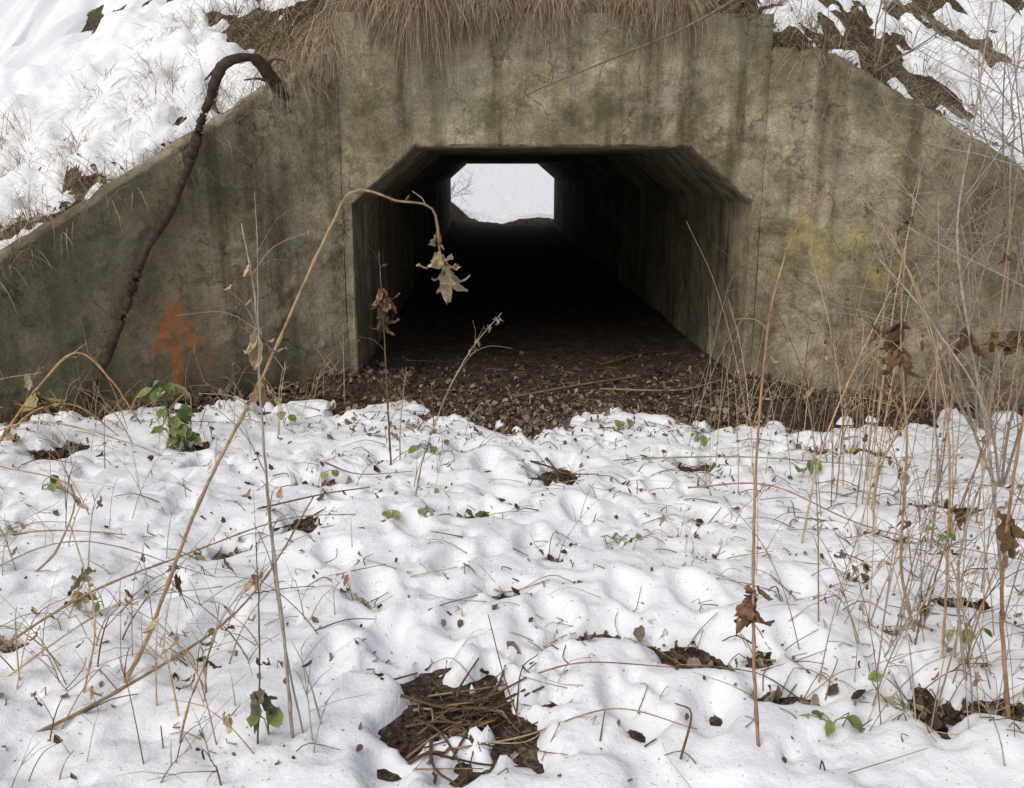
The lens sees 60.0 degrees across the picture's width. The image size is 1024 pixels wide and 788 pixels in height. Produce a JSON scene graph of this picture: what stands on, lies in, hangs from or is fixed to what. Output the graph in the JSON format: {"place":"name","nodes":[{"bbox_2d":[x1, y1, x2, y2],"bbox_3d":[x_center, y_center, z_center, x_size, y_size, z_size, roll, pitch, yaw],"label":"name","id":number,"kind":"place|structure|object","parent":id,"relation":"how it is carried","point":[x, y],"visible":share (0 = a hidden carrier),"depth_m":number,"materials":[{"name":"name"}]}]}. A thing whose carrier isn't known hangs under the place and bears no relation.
{"place":"outdoors","nodes":[
{"label":"outdoors","id":0,"kind":"place"},
{"bbox_2d":[0,44,349,418],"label":"concrete wing wall","id":1,"kind":"structure","parent":0,"point":[196,262],"depth_m":6.17,"materials":[{"name":"grey concrete"}]},
{"bbox_2d":[0,0,1023,239],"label":"embankment","id":2,"kind":"structure","parent":0,"point":[95,16],"depth_m":7.28,"materials":[{"name":"soil"}]},
{"bbox_2d":[7,1,1009,226],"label":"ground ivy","id":3,"kind":"object","parent":2,"relation":"on","point":[71,193],"visible":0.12,"depth_m":6.07,"materials":[{"name":"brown plant"}]},
{"bbox_2d":[0,0,1023,249],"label":"embankment snow","id":4,"kind":"structure","parent":2,"relation":"on","point":[42,42],"depth_m":7.13,"materials":[{"name":"white snow"}]},
{"bbox_2d":[905,0,1023,364],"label":"bare shrub","id":5,"kind":"object","parent":2,"relation":"on","point":[991,155],"visible":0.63,"depth_m":5.94,"materials":[{"name":"brown plant"}]},
{"bbox_2d":[1,202,1023,786],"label":"ground","id":6,"kind":"structure","parent":0,"point":[529,282],"depth_m":8.48,"materials":[{"name":"soil"}]},
{"bbox_2d":[12,391,118,435],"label":"dry weed","id":7,"kind":"object","parent":6,"relation":"on","point":[62,407],"visible":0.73,"depth_m":5.30,"materials":[{"name":"brown plant"}]},
{"bbox_2d":[0,342,140,440],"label":"dry weed","id":8,"kind":"object","parent":6,"relation":"on","point":[32,399],"visible":0.89,"depth_m":5.11,"materials":[{"name":"brown plant"}]},
{"bbox_2d":[0,421,162,455],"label":"dry weed","id":9,"kind":"object","parent":6,"relation":"on","point":[6,427],"visible":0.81,"depth_m":4.89,"materials":[{"name":"beige plant"}]},
{"bbox_2d":[0,380,261,575],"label":"dry weeds","id":10,"kind":"object","parent":6,"relation":"on","point":[6,432],"visible":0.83,"depth_m":4.36,"materials":[{"name":"brown plant"}]},
{"bbox_2d":[0,534,367,787],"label":"dry weeds","id":11,"kind":"object","parent":6,"relation":"on","point":[226,720],"visible":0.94,"depth_m":2.79,"materials":[{"name":"brown plant"}]},
{"bbox_2d":[166,415,202,450],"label":"green weed","id":12,"kind":"object","parent":6,"relation":"on","point":[193,436],"visible":0.71,"depth_m":5.19,"materials":[{"name":"green plant"}]},
{"bbox_2d":[331,329,344,403],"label":"dry weed","id":13,"kind":"object","parent":6,"relation":"on","point":[343,363],"visible":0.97,"depth_m":6.51,"materials":[{"name":"brown plant"}]},
{"bbox_2d":[451,168,474,207],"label":"bare shrub","id":14,"kind":"object","parent":6,"relation":"on","point":[462,189],"visible":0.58,"depth_m":30.37,"materials":[{"name":"grey plant"}]},
{"bbox_2d":[461,508,489,518],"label":"green weed","id":15,"kind":"object","parent":6,"relation":"on","point":[477,514],"visible":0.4,"depth_m":4.40,"materials":[{"name":"green plant"}]},
{"bbox_2d":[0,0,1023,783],"bbox_3d":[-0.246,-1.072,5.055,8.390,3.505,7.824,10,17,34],"label":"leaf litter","id":16,"kind":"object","parent":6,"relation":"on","point":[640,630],"visible":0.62,"depth_m":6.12,"materials":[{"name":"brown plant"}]},
{"bbox_2d":[873,0,964,72],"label":"bare shrub","id":17,"kind":"object","parent":16,"relation":"on","point":[904,54],"visible":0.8,"depth_m":6.41,"materials":[{"name":"brown plant"}]},
{"bbox_2d":[0,352,1023,787],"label":"fallen twigs","id":18,"kind":"object","parent":6,"relation":"on","point":[482,708],"visible":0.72,"depth_m":3.39,"materials":[{"name":"brown wood"}]},
{"bbox_2d":[0,164,1023,787],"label":"snow cover","id":19,"kind":"object","parent":6,"relation":"on","point":[398,626],"visible":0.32,"depth_m":3.44,"materials":[{"name":"white snow"}]},
{"bbox_2d":[0,371,41,390],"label":"dry weed","id":20,"kind":"object","parent":19,"relation":"on","point":[28,382],"visible":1,"depth_m":4.68,"materials":[{"name":"beige plant"}]},
{"bbox_2d":[0,444,88,571],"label":"dry weed","id":21,"kind":"object","parent":19,"relation":"on","point":[78,502],"visible":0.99,"depth_m":3.65,"materials":[{"name":"brown plant"}]},
{"bbox_2d":[42,474,64,492],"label":"green weed","id":22,"kind":"object","parent":19,"relation":"on","point":[53,485],"visible":0.96,"depth_m":4.38,"materials":[{"name":"green plant"}]},
{"bbox_2d":[0,529,152,537],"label":"dry weed","id":23,"kind":"object","parent":19,"relation":"on","point":[64,530],"visible":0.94,"depth_m":3.93,"materials":[{"name":"brown plant"}]},
{"bbox_2d":[51,566,110,618],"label":"dry weed","id":24,"kind":"object","parent":19,"relation":"on","point":[76,594],"visible":0.84,"depth_m":3.25,"materials":[{"name":"beige plant"}]},
{"bbox_2d":[87,582,103,612],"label":"green weed","id":25,"kind":"object","parent":19,"relation":"on","point":[97,607],"visible":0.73,"depth_m":3.26,"materials":[{"name":"green plant"}]},
{"bbox_2d":[69,522,143,692],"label":"dry weed","id":26,"kind":"object","parent":19,"relation":"on","point":[83,577],"visible":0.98,"depth_m":2.81,"materials":[{"name":"brown plant"}]},
{"bbox_2d":[0,501,212,576],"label":"dry weed","id":27,"kind":"object","parent":19,"relation":"on","point":[84,541],"visible":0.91,"depth_m":3.39,"materials":[{"name":"brown plant"}]},
{"bbox_2d":[5,573,221,677],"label":"dry weed","id":28,"kind":"object","parent":19,"relation":"on","point":[53,643],"visible":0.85,"depth_m":2.94,"materials":[{"name":"brown plant"}]},
{"bbox_2d":[136,380,194,448],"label":"green weed","id":29,"kind":"object","parent":19,"relation":"on","point":[185,413],"visible":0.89,"depth_m":5.09,"materials":[{"name":"green plant"}]},
{"bbox_2d":[36,495,314,731],"bbox_3d":[-1.080,0.728,3.058,0.289,0.409,1.310,7,16,26],"label":"dry weed","id":30,"kind":"object","parent":19,"relation":"on","point":[113,693],"visible":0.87,"depth_m":2.94,"materials":[{"name":"brown plant"}]},
{"bbox_2d":[162,392,191,427],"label":"dry weed","id":31,"kind":"object","parent":19,"relation":"on","point":[175,402],"visible":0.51,"depth_m":5.41,"materials":[{"name":"beige plant"}]},
{"bbox_2d":[0,510,355,648],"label":"dry weed","id":32,"kind":"object","parent":19,"relation":"on","point":[223,520],"visible":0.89,"depth_m":3.39,"materials":[{"name":"brown plant"}]},
{"bbox_2d":[19,321,338,439],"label":"dry weeds","id":33,"kind":"object","parent":19,"relation":"on","point":[214,382],"visible":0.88,"depth_m":5.53,"materials":[{"name":"brown plant"}]},
{"bbox_2d":[77,53,288,411],"bbox_3d":[-2.256,-1.032,6.058,1.743,2.512,0.231,-10,17,-35],"label":"vine trunk","id":34,"kind":"object","parent":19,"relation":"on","point":[261,64],"visible":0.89,"depth_m":5.91,"materials":[{"name":"brown plant"}]},
{"bbox_2d":[180,628,213,670],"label":"green weed","id":35,"kind":"object","parent":19,"relation":"on","point":[210,630],"visible":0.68,"depth_m":3.04,"materials":[{"name":"green plant"}]},
{"bbox_2d":[189,552,205,560],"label":"green weed","id":36,"kind":"object","parent":19,"relation":"on","point":[199,556],"visible":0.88,"depth_m":3.86,"materials":[{"name":"green plant"}]},
{"bbox_2d":[179,575,255,743],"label":"dry weed","id":37,"kind":"object","parent":19,"relation":"on","point":[213,665],"visible":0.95,"depth_m":2.61,"materials":[{"name":"brown plant"}]},
{"bbox_2d":[202,568,281,701],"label":"dry weed","id":38,"kind":"object","parent":19,"relation":"on","point":[249,585],"visible":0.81,"depth_m":2.73,"materials":[{"name":"brown plant"}]},
{"bbox_2d":[175,223,313,738],"bbox_3d":[-0.767,0.274,2.611,0.350,1.513,0.294,3,15,13],"label":"dry weed","id":39,"kind":"object","parent":19,"relation":"on","point":[252,350],"visible":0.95,"depth_m":2.56,"materials":[{"name":"brown plant"}]},
{"bbox_2d":[241,488,282,743],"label":"dry weed","id":40,"kind":"object","parent":19,"relation":"on","point":[262,697],"visible":0.97,"depth_m":2.57,"materials":[{"name":"brown plant"}]},
{"bbox_2d":[246,688,283,734],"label":"green weed","id":41,"kind":"object","parent":19,"relation":"on","point":[272,720],"visible":0.77,"depth_m":2.59,"materials":[{"name":"green plant"}]},
{"bbox_2d":[273,398,296,425],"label":"green weed","id":42,"kind":"object","parent":19,"relation":"on","point":[293,417],"visible":0.84,"depth_m":5.70,"materials":[{"name":"green plant"}]},
{"bbox_2d":[239,192,334,733],"bbox_3d":[-0.637,0.243,2.545,0.250,1.601,0.160,7,16,24],"label":"dry weed","id":43,"kind":"object","parent":19,"relation":"on","point":[310,206],"visible":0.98,"depth_m":2.53,"materials":[{"name":"brown plant"}]},
{"bbox_2d":[123,188,469,683],"bbox_3d":[-0.690,0.131,3.004,1.330,1.610,0.199,-9,17,-31],"label":"dry weed","id":44,"kind":"object","parent":19,"relation":"on","point":[447,278],"visible":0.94,"depth_m":2.92,"materials":[{"name":"beige plant"}]},
{"bbox_2d":[320,469,338,478],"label":"green weed","id":45,"kind":"object","parent":19,"relation":"on","point":[325,474],"visible":1,"depth_m":4.79,"materials":[{"name":"green plant"}]},
{"bbox_2d":[357,241,399,464],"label":"dry weed","id":46,"kind":"object","parent":19,"relation":"on","point":[383,300],"visible":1,"depth_m":4.85,"materials":[{"name":"brown plant"}]},
{"bbox_2d":[382,510,400,519],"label":"green weed","id":47,"kind":"object","parent":19,"relation":"on","point":[396,514],"visible":0.99,"depth_m":4.17,"materials":[{"name":"green plant"}]},
{"bbox_2d":[391,367,420,459],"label":"dry weed","id":48,"kind":"object","parent":19,"relation":"on","point":[395,428],"visible":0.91,"depth_m":5.04,"materials":[{"name":"brown plant"}]},
{"bbox_2d":[408,443,437,452],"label":"green weed","id":49,"kind":"object","parent":19,"relation":"on","point":[412,448],"visible":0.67,"depth_m":5.08,"materials":[{"name":"green plant"}]},
{"bbox_2d":[417,507,434,516],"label":"green weed","id":50,"kind":"object","parent":19,"relation":"on","point":[423,511],"visible":1,"depth_m":4.22,"materials":[{"name":"green plant"}]},
{"bbox_2d":[431,385,433,425],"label":"dry weed","id":51,"kind":"object","parent":19,"relation":"on","point":[432,406],"visible":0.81,"depth_m":5.54,"materials":[{"name":"brown plant"}]},
{"bbox_2d":[415,314,506,496],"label":"dry weed","id":52,"kind":"object","parent":19,"relation":"on","point":[489,328],"visible":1,"depth_m":4.50,"materials":[{"name":"beige plant"}]},
{"bbox_2d":[614,416,634,429],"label":"green weed","id":53,"kind":"object","parent":19,"relation":"on","point":[618,424],"visible":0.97,"depth_m":5.66,"materials":[{"name":"green plant"}]},
{"bbox_2d":[690,426,708,446],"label":"green weed","id":54,"kind":"object","parent":19,"relation":"on","point":[704,441],"visible":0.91,"depth_m":5.41,"materials":[{"name":"green plant"}]},
{"bbox_2d":[734,168,832,746],"bbox_3d":[0.751,0.185,2.656,0.200,1.675,0.513,7,16,25],"label":"dry weed","id":55,"kind":"object","parent":19,"relation":"on","point":[747,613],"visible":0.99,"depth_m":2.56,"materials":[{"name":"brown plant"}]},
{"bbox_2d":[794,458,821,474],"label":"green weed","id":56,"kind":"object","parent":19,"relation":"on","point":[809,462],"visible":0.91,"depth_m":4.94,"materials":[{"name":"green plant"}]},
{"bbox_2d":[792,228,868,486],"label":"dry weed","id":57,"kind":"object","parent":19,"relation":"on","point":[796,273],"visible":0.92,"depth_m":4.75,"materials":[{"name":"beige plant"}]},
{"bbox_2d":[799,710,863,736],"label":"green weed","id":58,"kind":"object","parent":19,"relation":"on","point":[854,721],"visible":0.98,"depth_m":2.70,"materials":[{"name":"green plant"}]},
{"bbox_2d":[824,265,859,498],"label":"dry weed","id":59,"kind":"object","parent":19,"relation":"on","point":[825,341],"visible":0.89,"depth_m":4.42,"materials":[{"name":"beige plant"}]},
{"bbox_2d":[852,562,871,575],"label":"green weed","id":60,"kind":"object","parent":19,"relation":"on","point":[866,570],"visible":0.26,"depth_m":3.68,"materials":[{"name":"green plant"}]},
{"bbox_2d":[801,258,925,543],"bbox_3d":[1.568,0.041,3.998,0.666,1.265,0.253,-13,19,-41],"label":"dry weed","id":61,"kind":"object","parent":19,"relation":"on","point":[810,496],"visible":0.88,"depth_m":3.92,"materials":[{"name":"beige plant"}]},
{"bbox_2d":[851,167,919,505],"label":"dry weed","id":62,"kind":"object","parent":19,"relation":"on","point":[911,218],"visible":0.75,"depth_m":4.25,"materials":[{"name":"brown plant"}]},
{"bbox_2d":[845,213,925,506],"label":"dry weed","id":63,"kind":"object","parent":19,"relation":"on","point":[847,298],"visible":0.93,"depth_m":4.09,"materials":[{"name":"beige plant"}]},
{"bbox_2d":[847,191,926,480],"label":"dry weed","id":64,"kind":"object","parent":19,"relation":"on","point":[883,334],"visible":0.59,"depth_m":4.78,"materials":[{"name":"brown plant"}]},
{"bbox_2d":[862,239,924,632],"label":"dry weed","id":65,"kind":"object","parent":19,"relation":"on","point":[901,357],"visible":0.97,"depth_m":3.18,"materials":[{"name":"brown plant"}]},
{"bbox_2d":[851,268,957,509],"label":"dry weed","id":66,"kind":"object","parent":19,"relation":"on","point":[889,393],"visible":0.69,"depth_m":4.15,"materials":[{"name":"beige plant"}]},
{"bbox_2d":[860,194,977,658],"bbox_3d":[1.369,0.118,3.057,0.436,1.571,0.237,11,18,36],"label":"dry weed","id":67,"kind":"object","parent":19,"relation":"on","point":[940,516],"visible":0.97,"depth_m":2.97,"materials":[{"name":"brown plant"}]},
{"bbox_2d":[899,303,974,477],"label":"dry weed","id":68,"kind":"object","parent":19,"relation":"on","point":[929,389],"visible":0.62,"depth_m":4.80,"materials":[{"name":"brown plant"}]},
{"bbox_2d":[854,321,1023,536],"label":"dry weed","id":69,"kind":"object","parent":19,"relation":"on","point":[994,337],"visible":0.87,"depth_m":3.94,"materials":[{"name":"brown plant"}]},
{"bbox_2d":[924,526,955,545],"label":"green weed","id":70,"kind":"object","parent":19,"relation":"on","point":[945,532],"visible":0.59,"depth_m":3.89,"materials":[{"name":"green plant"}]},
{"bbox_2d":[873,216,1022,680],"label":"dry weed","id":71,"kind":"object","parent":19,"relation":"on","point":[980,485],"visible":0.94,"depth_m":2.85,"materials":[{"name":"brown plant"}]},
{"bbox_2d":[914,203,990,485],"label":"dry weed","id":72,"kind":"object","parent":19,"relation":"on","point":[937,342],"visible":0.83,"depth_m":4.58,"materials":[{"name":"brown plant"}]},
{"bbox_2d":[944,620,992,668],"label":"green weed","id":73,"kind":"object","parent":19,"relation":"on","point":[972,637],"visible":0.67,"depth_m":2.94,"materials":[{"name":"green plant"}]},
{"bbox_2d":[919,149,1022,547],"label":"dry weed","id":74,"kind":"object","parent":19,"relation":"on","point":[922,345],"visible":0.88,"depth_m":3.77,"materials":[{"name":"brown plant"}]},
{"bbox_2d":[923,341,1023,625],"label":"dry weed","id":75,"kind":"object","parent":19,"relation":"on","point":[958,521],"visible":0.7,"depth_m":3.10,"materials":[{"name":"brown plant"}]},
{"bbox_2d":[938,2,1016,574],"bbox_3d":[1.776,-0.332,3.433,0.356,2.262,0.353,-4,15,-17],"label":"dry weed","id":76,"kind":"object","parent":19,"relation":"on","point":[968,338],"visible":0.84,"depth_m":3.44,"materials":[{"name":"brown plant"}]},
{"bbox_2d":[963,245,1023,591],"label":"dry weed","id":77,"kind":"object","parent":19,"relation":"on","point":[1015,247],"visible":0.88,"depth_m":3.42,"materials":[{"name":"brown plant"}]},
{"bbox_2d":[973,168,1023,523],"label":"dry weed","id":78,"kind":"object","parent":19,"relation":"on","point":[1005,257],"visible":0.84,"depth_m":4.16,"materials":[{"name":"brown plant"}]},
{"bbox_2d":[983,322,1023,717],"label":"dry weed","id":79,"kind":"object","parent":19,"relation":"on","point":[1008,532],"visible":0.92,"depth_m":2.66,"materials":[{"name":"brown plant"}]},
{"bbox_2d":[0,0,1023,419],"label":"dry grass","id":80,"kind":"structure","parent":6,"relation":"on","point":[494,8],"depth_m":6.41,"materials":[{"name":"brown plant"}]},
{"bbox_2d":[304,382,736,561],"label":"dry weeds","id":81,"kind":"object","parent":6,"relation":"on","point":[663,518],"visible":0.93,"depth_m":4.69,"materials":[{"name":"brown plant"}]},
{"bbox_2d":[334,12,773,379],"bbox_3d":[0.017,-3.722,16.545,3.200,3.100,20.110,0,14,-2],"label":"concrete culvert","id":82,"kind":"object","parent":6,"relation":"on","point":[640,162],"visible":0.87,"depth_m":6.67,"materials":[{"name":"grey concrete"}]},
{"bbox_2d":[478,0,737,129],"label":"fallen branch","id":83,"kind":"object","parent":82,"relation":"on","point":[682,28],"visible":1,"depth_m":6.19,"materials":[{"name":"brown wood"}]},
{"bbox_2d":[613,532,642,543],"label":"green weed","id":84,"kind":"object","parent":6,"relation":"on","point":[636,535],"visible":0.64,"depth_m":4.01,"materials":[{"name":"green plant"}]},
{"bbox_2d":[686,190,1023,637],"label":"dry weeds","id":85,"kind":"object","parent":6,"relation":"on","point":[849,448],"visible":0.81,"depth_m":4.25,"materials":[{"name":"brown plant"}]},
{"bbox_2d":[725,424,1023,765],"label":"dry weeds","id":86,"kind":"object","parent":6,"relation":"on","point":[1005,557],"visible":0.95,"depth_m":2.87,"materials":[{"name":"brown plant"}]},
{"bbox_2d":[737,0,1023,429],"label":"bare shrub","id":87,"kind":"object","parent":6,"relation":"on","point":[979,420],"visible":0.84,"depth_m":5.16,"materials":[{"name":"brown plant"}]},
{"bbox_2d":[748,0,1023,485],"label":"bare shrub","id":88,"kind":"object","parent":6,"relation":"on","point":[1002,482],"visible":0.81,"depth_m":4.69,"materials":[{"name":"brown plant"}]},
{"bbox_2d":[868,670,923,710],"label":"green weed","id":89,"kind":"object","parent":6,"relation":"on","point":[872,676],"visible":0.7,"depth_m":2.87,"materials":[{"name":"green plant"}]},
{"bbox_2d":[751,47,1023,408],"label":"concrete wing wall","id":90,"kind":"structure","parent":0,"point":[792,186],"depth_m":6.50,"materials":[{"name":"grey concrete"}]}
]}

